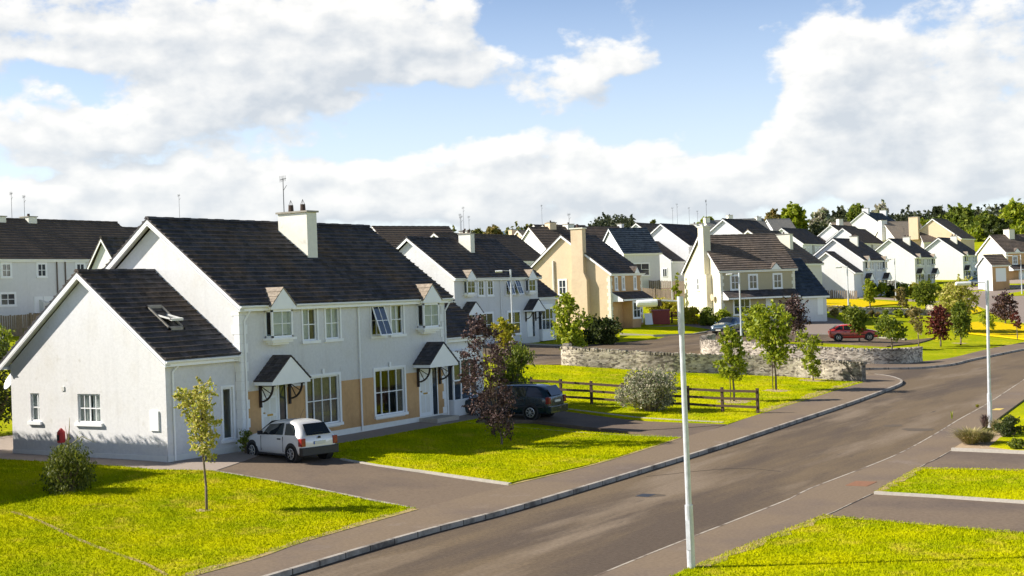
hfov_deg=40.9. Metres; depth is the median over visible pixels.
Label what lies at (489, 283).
window
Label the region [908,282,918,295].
hedge bush
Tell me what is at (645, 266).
window
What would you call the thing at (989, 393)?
lamp post
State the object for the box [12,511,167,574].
dry seam
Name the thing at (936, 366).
kerb
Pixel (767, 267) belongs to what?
detached house
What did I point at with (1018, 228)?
tree
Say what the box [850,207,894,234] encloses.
house
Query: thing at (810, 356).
young tree
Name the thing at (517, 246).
house
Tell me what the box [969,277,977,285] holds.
parked car
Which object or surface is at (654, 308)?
hedge bush
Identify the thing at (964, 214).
tree
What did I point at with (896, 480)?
dry verge
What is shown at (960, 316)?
young tree
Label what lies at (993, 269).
garage
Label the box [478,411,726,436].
driveway
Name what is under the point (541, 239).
house
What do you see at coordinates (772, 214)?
tree
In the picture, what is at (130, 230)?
house
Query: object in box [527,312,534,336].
door
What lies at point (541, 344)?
kerb
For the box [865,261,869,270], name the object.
bay window
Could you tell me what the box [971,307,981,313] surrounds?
meadow
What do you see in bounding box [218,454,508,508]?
driveway
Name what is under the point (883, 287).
hedge bush
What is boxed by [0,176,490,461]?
semi detached house
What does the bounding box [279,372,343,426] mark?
window
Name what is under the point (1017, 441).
clipped shrub
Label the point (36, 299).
door
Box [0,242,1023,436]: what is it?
ground
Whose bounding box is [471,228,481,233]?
tree
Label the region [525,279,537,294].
bay window
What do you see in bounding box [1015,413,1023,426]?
lawn
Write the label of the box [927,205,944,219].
tree
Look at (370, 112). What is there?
sky
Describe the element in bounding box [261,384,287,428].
door
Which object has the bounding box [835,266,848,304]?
lamp post
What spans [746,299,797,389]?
young tree
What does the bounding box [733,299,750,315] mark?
window
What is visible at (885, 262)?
bay window
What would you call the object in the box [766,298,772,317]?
door
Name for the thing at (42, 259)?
house
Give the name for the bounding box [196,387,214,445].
window
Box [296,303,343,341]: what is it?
window
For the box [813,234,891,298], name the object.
semi detached house
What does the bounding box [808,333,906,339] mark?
kerb
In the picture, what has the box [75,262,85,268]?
window
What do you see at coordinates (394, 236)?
house
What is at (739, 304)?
lamp post
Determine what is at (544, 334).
bay window
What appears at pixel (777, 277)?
window
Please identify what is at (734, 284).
window
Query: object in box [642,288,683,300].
board fence
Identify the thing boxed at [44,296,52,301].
door
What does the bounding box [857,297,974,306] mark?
path
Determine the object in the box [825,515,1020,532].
dry verge
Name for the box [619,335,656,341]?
lawn
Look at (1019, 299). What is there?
road
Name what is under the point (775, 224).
house
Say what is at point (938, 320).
red leaved tree
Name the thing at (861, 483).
manhole cover
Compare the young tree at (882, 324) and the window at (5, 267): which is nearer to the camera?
the window at (5, 267)
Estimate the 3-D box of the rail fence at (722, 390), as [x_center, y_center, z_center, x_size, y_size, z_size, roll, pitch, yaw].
[5.849,5.070,63.435,11.944,1.826,0.150,-2,0,34]
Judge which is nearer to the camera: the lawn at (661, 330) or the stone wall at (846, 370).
the stone wall at (846, 370)
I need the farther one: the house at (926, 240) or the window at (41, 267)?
the house at (926, 240)
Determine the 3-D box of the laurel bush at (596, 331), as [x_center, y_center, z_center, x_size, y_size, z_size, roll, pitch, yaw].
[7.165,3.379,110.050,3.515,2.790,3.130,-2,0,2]
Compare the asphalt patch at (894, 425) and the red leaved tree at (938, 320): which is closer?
the asphalt patch at (894, 425)
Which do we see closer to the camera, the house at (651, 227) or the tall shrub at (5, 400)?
the tall shrub at (5, 400)
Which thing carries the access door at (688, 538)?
in the lamp post at (690, 544)
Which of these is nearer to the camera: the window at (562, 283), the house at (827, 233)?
the window at (562, 283)
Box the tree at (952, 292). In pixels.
[933,273,981,330]
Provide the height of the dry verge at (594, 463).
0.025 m
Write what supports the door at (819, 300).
in the detached house at (767, 267)
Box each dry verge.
[508,438,678,484]
[760,381,858,411]
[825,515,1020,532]
[877,467,922,491]
[929,468,1011,469]
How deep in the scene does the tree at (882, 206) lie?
501.10 m
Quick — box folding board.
[644,313,652,324]
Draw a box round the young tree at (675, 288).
[671,272,682,298]
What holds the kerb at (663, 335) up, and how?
on the ground at (932, 349)
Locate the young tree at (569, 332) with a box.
[550,291,593,349]
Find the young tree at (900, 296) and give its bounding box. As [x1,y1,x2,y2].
[891,287,909,308]
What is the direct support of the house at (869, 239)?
on the ground at (932, 349)
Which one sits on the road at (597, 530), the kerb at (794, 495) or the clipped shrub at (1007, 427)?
the kerb at (794, 495)
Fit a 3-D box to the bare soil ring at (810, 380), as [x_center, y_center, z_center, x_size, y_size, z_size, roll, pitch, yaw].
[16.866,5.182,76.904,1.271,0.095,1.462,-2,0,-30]
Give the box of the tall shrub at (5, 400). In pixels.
[0,331,11,430]
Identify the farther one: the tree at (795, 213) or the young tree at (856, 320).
the tree at (795, 213)
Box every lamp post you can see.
[495,269,513,337]
[636,296,694,567]
[670,259,672,299]
[726,273,742,341]
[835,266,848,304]
[886,258,896,300]
[955,280,991,427]
[1006,255,1022,293]
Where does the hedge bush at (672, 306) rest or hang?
on the ground at (932, 349)
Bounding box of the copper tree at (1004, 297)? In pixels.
[989,288,1018,322]
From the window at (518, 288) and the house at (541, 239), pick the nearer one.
the window at (518, 288)
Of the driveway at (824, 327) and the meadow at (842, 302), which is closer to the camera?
the driveway at (824, 327)
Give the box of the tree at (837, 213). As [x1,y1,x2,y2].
[830,206,846,218]
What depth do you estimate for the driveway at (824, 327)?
130.83 m
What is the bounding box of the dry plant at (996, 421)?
[985,419,1002,431]
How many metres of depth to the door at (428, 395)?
57.69 m
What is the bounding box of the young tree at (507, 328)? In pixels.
[491,316,518,348]
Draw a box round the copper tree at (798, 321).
[779,294,811,341]
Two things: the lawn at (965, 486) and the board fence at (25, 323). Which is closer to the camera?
the lawn at (965, 486)
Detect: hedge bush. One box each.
[646,295,668,312]
[661,299,677,314]
[684,306,699,323]
[697,307,716,325]
[715,307,732,321]
[829,308,838,317]
[867,310,880,317]
[876,282,889,296]
[882,309,888,314]
[885,283,897,296]
[892,309,903,317]
[896,281,908,296]
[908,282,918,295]
[933,282,945,294]
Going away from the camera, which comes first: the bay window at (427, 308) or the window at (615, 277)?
the bay window at (427, 308)
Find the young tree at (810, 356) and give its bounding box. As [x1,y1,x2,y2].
[795,328,822,379]
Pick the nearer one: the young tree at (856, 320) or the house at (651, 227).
the young tree at (856, 320)
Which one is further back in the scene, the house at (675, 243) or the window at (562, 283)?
the house at (675, 243)
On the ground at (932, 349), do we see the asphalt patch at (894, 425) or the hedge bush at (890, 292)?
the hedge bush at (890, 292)
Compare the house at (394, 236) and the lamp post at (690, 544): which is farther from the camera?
the house at (394, 236)
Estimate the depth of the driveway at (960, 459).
42.64 m
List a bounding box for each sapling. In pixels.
[172,376,222,509]
[1009,310,1021,339]
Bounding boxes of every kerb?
[214,470,410,507]
[263,374,902,575]
[340,458,510,484]
[468,422,681,437]
[518,343,560,345]
[570,409,722,422]
[595,379,1023,575]
[620,331,707,336]
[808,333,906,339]
[866,348,1023,369]
[874,491,1023,503]
[951,448,1023,453]
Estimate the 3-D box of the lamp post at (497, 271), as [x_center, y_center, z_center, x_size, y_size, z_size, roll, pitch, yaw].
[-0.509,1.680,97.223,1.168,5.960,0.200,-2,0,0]
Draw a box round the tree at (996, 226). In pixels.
[979,216,1012,238]
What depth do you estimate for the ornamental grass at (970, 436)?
46.46 m
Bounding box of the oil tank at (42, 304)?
[39,300,49,312]
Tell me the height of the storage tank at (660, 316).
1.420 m
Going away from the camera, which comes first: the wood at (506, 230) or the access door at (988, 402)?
the access door at (988, 402)
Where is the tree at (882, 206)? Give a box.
[872,199,889,216]
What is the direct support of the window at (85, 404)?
in the semi detached house at (337, 329)
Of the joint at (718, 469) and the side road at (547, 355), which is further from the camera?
the side road at (547, 355)
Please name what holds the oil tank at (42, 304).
on the ground at (932, 349)
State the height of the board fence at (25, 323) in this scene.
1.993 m
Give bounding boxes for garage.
[975,254,1010,290]
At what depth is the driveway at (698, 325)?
128.57 m
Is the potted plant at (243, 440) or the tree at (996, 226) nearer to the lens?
the potted plant at (243, 440)
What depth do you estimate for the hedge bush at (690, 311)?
130.18 m
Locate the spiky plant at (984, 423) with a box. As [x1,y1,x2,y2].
[978,414,989,426]
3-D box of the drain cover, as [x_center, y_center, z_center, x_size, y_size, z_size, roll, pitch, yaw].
[3.733,5.799,38.364,0.400,0.011,0.500,-2,0,32]
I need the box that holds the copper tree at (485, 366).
[455,312,520,444]
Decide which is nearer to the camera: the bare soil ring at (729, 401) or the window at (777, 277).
the bare soil ring at (729, 401)
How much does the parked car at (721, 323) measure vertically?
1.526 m
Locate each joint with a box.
[646,468,780,476]
[826,493,873,514]
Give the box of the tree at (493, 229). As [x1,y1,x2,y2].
[483,224,502,233]
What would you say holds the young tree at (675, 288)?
on the ground at (932, 349)
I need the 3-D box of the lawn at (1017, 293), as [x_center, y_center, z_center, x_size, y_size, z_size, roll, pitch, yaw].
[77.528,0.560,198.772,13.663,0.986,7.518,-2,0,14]
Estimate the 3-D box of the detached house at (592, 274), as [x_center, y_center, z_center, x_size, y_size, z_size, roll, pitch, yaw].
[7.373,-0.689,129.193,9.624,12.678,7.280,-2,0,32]
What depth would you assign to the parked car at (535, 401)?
58.34 m
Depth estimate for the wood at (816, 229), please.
429.51 m
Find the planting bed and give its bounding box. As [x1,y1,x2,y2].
[955,428,1008,449]
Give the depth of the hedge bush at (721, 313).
129.13 m
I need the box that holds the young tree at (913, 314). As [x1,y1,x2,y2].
[908,305,923,345]
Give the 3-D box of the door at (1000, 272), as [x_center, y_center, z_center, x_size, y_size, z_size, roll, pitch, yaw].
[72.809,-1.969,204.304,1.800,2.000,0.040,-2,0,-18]
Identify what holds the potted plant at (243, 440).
on the path at (222, 461)
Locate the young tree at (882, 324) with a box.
[872,314,907,347]
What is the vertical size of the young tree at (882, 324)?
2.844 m
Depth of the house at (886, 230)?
310.81 m
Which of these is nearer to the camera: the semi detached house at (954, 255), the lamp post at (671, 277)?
the lamp post at (671, 277)
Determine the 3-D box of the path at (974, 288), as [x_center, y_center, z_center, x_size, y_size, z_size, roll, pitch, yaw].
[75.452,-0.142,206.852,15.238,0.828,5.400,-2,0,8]
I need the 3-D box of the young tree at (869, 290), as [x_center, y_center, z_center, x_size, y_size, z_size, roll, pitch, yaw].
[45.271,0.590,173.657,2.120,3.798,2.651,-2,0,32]
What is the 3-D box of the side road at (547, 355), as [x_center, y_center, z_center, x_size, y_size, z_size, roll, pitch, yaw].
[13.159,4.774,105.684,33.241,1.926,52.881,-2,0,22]
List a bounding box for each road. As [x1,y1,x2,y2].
[290,350,1023,575]
[483,332,931,373]
[967,288,1023,322]
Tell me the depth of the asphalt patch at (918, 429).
52.62 m
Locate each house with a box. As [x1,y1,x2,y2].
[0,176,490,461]
[0,192,130,329]
[86,236,129,268]
[123,195,179,234]
[371,226,453,247]
[396,216,559,344]
[429,207,540,265]
[508,228,525,237]
[521,205,619,253]
[530,214,652,329]
[602,227,661,291]
[617,222,658,231]
[650,204,704,283]
[681,200,829,321]
[703,214,732,228]
[710,218,768,234]
[742,216,769,229]
[743,229,823,283]
[765,218,795,230]
[778,227,825,254]
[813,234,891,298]
[817,224,857,241]
[825,228,882,249]
[829,218,851,225]
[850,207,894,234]
[874,219,921,241]
[875,235,939,285]
[908,216,975,250]
[919,232,935,247]
[924,234,977,279]
[975,228,1023,279]
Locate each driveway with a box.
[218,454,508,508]
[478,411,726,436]
[654,323,746,332]
[771,317,843,334]
[829,494,1023,531]
[922,451,1023,468]
[1009,280,1023,283]
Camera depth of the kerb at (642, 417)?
58.96 m
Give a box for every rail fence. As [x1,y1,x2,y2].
[530,377,759,412]
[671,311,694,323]
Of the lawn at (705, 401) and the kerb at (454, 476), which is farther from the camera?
the lawn at (705, 401)
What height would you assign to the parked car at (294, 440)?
1.760 m
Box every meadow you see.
[826,298,904,307]
[968,321,1023,339]
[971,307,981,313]
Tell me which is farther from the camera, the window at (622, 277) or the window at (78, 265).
the window at (622, 277)
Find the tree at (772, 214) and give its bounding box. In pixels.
[764,208,780,220]
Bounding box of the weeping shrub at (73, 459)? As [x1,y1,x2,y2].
[32,417,96,495]
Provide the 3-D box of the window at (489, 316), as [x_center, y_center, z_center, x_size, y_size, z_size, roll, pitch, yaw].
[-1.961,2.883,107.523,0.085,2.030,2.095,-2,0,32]
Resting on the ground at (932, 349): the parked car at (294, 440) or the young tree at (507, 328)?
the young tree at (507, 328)
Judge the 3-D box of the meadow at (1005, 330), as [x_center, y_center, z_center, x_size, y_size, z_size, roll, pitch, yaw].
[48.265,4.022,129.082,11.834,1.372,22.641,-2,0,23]
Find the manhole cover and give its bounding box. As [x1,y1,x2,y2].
[845,481,875,485]
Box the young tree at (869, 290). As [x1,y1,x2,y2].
[862,278,879,306]
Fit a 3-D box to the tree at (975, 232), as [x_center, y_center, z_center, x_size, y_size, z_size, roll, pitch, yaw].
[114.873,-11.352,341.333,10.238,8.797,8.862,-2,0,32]
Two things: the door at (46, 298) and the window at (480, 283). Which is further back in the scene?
the window at (480, 283)
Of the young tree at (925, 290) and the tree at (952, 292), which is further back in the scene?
the young tree at (925, 290)
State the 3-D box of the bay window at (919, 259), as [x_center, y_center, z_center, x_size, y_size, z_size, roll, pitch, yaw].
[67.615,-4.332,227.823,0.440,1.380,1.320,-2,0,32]
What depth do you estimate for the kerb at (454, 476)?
42.96 m
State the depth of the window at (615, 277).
125.58 m
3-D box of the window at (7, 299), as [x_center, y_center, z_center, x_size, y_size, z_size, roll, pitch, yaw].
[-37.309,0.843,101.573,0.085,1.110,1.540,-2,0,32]
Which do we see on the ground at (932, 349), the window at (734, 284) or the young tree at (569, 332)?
the young tree at (569, 332)
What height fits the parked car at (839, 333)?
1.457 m
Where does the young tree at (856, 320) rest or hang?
on the ground at (932, 349)
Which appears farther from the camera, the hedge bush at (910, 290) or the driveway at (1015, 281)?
the driveway at (1015, 281)
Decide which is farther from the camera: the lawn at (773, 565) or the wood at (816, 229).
the wood at (816, 229)
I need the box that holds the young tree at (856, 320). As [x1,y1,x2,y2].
[841,303,870,341]
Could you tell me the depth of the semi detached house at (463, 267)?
109.67 m
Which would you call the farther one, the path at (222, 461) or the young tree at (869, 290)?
the young tree at (869, 290)
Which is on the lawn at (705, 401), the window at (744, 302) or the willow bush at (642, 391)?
the willow bush at (642, 391)
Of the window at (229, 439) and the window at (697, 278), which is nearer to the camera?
the window at (229, 439)
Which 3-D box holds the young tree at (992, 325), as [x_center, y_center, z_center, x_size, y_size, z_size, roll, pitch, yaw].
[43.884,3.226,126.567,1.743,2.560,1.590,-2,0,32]
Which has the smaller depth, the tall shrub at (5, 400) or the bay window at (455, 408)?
the tall shrub at (5, 400)
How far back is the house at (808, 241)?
275.09 m
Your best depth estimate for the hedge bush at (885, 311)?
142.56 m
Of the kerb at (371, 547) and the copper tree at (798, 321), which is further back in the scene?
the copper tree at (798, 321)
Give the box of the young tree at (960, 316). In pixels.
[948,299,971,344]
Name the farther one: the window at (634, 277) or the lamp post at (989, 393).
the window at (634, 277)
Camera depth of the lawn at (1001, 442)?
46.77 m
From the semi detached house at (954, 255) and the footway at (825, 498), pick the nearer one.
the footway at (825, 498)
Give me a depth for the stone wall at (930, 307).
153.57 m
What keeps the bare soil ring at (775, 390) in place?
on the lawn at (705, 401)
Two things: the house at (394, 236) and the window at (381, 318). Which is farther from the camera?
the house at (394, 236)
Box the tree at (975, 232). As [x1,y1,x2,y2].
[965,225,986,241]
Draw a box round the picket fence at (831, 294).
[826,290,856,298]
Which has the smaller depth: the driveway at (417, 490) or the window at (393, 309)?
the driveway at (417, 490)
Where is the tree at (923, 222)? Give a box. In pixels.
[920,217,929,225]
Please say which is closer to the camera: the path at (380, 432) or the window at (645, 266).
the path at (380, 432)
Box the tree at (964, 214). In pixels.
[942,202,974,224]
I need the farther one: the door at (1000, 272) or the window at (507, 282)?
the door at (1000, 272)
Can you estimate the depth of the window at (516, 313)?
111.31 m
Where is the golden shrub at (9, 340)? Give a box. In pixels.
[0,323,17,357]
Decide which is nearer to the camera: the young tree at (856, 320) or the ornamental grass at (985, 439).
the ornamental grass at (985, 439)
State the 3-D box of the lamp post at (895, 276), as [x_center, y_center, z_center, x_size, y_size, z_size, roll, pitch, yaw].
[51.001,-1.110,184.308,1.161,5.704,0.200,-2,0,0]
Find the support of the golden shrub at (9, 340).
on the ground at (932, 349)
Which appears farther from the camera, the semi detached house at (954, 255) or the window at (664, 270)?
the semi detached house at (954, 255)
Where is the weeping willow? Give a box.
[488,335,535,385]
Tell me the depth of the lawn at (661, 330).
124.37 m
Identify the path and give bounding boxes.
[0,435,258,470]
[335,414,499,443]
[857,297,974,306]
[967,285,1023,290]
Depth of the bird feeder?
47.78 m
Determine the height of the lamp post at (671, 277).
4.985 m
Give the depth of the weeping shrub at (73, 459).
39.71 m
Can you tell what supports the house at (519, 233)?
on the ground at (932, 349)
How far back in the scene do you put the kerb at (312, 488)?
40.31 m
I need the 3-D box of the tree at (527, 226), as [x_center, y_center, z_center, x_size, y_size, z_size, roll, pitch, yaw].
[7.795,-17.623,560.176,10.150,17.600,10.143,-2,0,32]
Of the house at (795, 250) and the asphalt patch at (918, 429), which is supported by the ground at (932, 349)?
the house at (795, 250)
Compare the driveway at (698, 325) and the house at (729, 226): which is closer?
the driveway at (698, 325)
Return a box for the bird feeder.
[57,428,65,450]
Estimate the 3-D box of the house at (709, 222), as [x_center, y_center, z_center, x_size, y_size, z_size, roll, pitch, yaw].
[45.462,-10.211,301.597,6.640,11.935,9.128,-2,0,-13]
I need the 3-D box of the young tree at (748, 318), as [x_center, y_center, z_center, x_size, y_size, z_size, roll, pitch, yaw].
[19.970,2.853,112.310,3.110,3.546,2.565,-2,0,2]
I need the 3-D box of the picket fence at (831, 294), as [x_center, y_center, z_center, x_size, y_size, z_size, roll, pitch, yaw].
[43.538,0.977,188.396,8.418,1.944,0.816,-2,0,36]
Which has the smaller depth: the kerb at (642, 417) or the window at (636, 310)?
the kerb at (642, 417)
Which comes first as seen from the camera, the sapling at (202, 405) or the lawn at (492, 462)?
the sapling at (202, 405)
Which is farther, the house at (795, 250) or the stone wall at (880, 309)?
the house at (795, 250)
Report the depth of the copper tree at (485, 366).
50.27 m
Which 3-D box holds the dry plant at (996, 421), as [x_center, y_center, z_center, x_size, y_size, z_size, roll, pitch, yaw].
[17.592,4.970,49.742,1.078,0.500,1.030,-2,0,32]
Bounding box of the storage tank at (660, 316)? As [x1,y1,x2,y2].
[650,309,669,323]
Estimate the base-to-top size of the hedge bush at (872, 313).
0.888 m
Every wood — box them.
[452,221,523,234]
[588,212,635,227]
[808,198,1020,235]
[926,212,989,230]
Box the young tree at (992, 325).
[977,309,996,329]
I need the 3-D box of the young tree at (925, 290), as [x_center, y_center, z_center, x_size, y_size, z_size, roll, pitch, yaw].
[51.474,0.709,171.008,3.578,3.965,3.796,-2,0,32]
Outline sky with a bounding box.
[0,0,1023,232]
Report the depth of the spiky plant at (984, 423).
51.14 m
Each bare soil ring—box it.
[720,400,750,402]
[763,389,789,391]
[801,379,824,381]
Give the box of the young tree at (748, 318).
[737,302,770,341]
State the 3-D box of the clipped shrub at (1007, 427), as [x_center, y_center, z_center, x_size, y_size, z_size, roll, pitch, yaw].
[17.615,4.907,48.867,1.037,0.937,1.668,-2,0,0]
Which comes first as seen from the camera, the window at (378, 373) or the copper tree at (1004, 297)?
the window at (378, 373)
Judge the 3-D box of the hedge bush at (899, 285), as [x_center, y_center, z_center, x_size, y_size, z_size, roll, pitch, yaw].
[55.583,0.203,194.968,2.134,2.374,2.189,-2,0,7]
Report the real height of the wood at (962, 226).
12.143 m
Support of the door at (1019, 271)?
in the detached house at (1009, 241)
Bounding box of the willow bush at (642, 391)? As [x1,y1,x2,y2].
[614,363,679,411]
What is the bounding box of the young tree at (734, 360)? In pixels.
[712,325,748,400]
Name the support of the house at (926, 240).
on the ground at (932, 349)
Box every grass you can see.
[944,426,994,443]
[980,430,1001,442]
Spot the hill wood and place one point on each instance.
(608, 220)
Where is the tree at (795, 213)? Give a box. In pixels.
[780,201,808,230]
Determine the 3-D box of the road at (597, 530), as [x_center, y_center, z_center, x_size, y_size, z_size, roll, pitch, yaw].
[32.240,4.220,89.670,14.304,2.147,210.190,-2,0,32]
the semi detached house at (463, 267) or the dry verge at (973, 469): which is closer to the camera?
the dry verge at (973, 469)
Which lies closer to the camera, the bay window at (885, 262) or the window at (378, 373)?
the window at (378, 373)
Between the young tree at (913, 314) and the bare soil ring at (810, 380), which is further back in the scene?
the young tree at (913, 314)
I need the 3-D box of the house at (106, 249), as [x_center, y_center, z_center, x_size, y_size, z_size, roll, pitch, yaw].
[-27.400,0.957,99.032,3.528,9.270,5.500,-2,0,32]
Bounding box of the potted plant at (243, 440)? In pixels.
[235,429,251,452]
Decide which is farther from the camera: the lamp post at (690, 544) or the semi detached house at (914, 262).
the semi detached house at (914, 262)
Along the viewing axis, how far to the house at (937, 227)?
289.26 m
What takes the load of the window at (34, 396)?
in the semi detached house at (337, 329)
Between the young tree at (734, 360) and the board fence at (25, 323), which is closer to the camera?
the young tree at (734, 360)
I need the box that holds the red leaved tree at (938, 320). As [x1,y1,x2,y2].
[923,304,952,346]
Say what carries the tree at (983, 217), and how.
on the ground at (932, 349)
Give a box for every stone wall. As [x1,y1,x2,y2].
[560,346,866,380]
[700,333,922,363]
[827,305,932,315]
[926,305,937,309]
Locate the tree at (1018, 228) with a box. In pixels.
[1009,219,1023,233]
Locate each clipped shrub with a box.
[991,412,1023,436]
[1006,437,1023,448]
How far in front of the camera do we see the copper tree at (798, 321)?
114.84 m
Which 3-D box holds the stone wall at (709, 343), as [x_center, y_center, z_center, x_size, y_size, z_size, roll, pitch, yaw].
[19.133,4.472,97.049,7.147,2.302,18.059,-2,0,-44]
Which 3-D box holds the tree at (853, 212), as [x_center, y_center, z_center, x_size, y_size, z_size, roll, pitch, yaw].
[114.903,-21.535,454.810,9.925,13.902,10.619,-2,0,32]
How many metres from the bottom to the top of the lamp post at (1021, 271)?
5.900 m
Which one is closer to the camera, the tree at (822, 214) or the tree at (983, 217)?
the tree at (983, 217)
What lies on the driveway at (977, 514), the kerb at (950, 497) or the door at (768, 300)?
the kerb at (950, 497)
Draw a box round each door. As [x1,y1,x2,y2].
[34,296,42,312]
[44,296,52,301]
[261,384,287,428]
[419,367,438,416]
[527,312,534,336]
[685,520,690,549]
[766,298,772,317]
[817,298,822,314]
[988,402,990,417]
[996,268,1005,281]
[1019,271,1023,279]
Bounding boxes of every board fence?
[0,313,39,335]
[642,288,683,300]
[649,280,684,298]
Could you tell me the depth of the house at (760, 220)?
285.77 m
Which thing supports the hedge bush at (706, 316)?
on the ground at (932, 349)
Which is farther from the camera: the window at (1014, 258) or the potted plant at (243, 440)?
the window at (1014, 258)
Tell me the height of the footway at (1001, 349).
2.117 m
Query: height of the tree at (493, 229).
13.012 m
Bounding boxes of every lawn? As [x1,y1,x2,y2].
[0,459,415,575]
[332,417,680,484]
[516,365,862,423]
[619,326,709,334]
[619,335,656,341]
[672,516,1023,575]
[876,467,1023,499]
[989,431,1023,449]
[998,291,1023,295]
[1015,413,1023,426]
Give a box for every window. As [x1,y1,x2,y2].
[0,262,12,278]
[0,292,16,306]
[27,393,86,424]
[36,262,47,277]
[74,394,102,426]
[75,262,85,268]
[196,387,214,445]
[200,385,237,443]
[263,309,296,344]
[266,308,320,343]
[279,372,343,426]
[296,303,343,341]
[329,301,392,338]
[335,365,408,418]
[353,300,406,336]
[416,302,442,333]
[449,349,477,415]
[463,280,476,296]
[477,280,485,296]
[480,311,493,331]
[486,280,494,296]
[505,280,515,295]
[507,310,521,334]
[513,280,523,295]
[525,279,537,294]
[539,304,553,340]
[558,279,566,295]
[614,276,618,290]
[621,276,625,290]
[632,301,641,318]
[633,262,650,275]
[633,276,637,289]
[662,268,667,276]
[696,277,699,290]
[730,274,740,290]
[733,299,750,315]
[748,274,758,289]
[772,273,782,288]
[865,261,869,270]
[883,261,887,269]
[917,258,921,265]
[1012,256,1017,264]
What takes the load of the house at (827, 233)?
on the ground at (932, 349)
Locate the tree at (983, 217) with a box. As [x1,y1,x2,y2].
[967,210,996,228]
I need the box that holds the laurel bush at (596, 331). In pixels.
[581,313,622,344]
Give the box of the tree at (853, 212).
[845,203,863,221]
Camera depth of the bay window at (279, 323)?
49.48 m
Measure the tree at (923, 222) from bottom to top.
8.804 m
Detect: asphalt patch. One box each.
[635,494,665,496]
[883,424,901,426]
[902,428,934,430]
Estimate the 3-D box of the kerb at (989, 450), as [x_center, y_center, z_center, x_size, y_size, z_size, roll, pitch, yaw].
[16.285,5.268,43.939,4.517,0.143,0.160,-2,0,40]
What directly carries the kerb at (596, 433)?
on the lawn at (492, 462)
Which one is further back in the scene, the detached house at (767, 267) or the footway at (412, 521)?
the detached house at (767, 267)
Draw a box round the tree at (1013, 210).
[998,197,1023,224]
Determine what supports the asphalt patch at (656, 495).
on the road at (597, 530)
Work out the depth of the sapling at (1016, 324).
122.37 m
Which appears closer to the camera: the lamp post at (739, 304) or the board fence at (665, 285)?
the lamp post at (739, 304)
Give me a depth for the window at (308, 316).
51.54 m
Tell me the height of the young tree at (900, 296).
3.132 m
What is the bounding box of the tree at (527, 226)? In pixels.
[523,223,532,229]
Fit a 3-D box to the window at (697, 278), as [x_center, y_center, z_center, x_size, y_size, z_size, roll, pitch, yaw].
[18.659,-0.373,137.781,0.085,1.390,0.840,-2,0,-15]
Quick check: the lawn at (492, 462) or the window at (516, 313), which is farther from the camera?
the window at (516, 313)
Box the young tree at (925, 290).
[909,278,938,308]
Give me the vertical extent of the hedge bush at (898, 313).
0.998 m
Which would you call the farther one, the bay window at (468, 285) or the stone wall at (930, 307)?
the stone wall at (930, 307)
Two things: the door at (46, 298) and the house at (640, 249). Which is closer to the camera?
the door at (46, 298)
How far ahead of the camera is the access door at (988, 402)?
51.54 m
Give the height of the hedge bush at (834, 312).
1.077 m
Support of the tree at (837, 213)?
on the ground at (932, 349)
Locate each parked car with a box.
[246,409,338,462]
[465,382,567,419]
[711,317,744,334]
[828,324,879,341]
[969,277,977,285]
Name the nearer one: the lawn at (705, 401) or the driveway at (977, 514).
the driveway at (977, 514)
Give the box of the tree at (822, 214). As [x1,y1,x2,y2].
[807,207,834,229]
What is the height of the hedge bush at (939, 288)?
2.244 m
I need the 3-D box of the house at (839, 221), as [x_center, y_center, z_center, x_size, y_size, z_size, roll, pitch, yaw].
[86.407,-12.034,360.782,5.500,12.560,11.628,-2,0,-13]
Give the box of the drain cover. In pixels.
[637,494,654,496]
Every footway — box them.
[196,373,899,575]
[598,380,1023,575]
[866,342,1023,367]
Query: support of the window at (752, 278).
in the detached house at (767, 267)

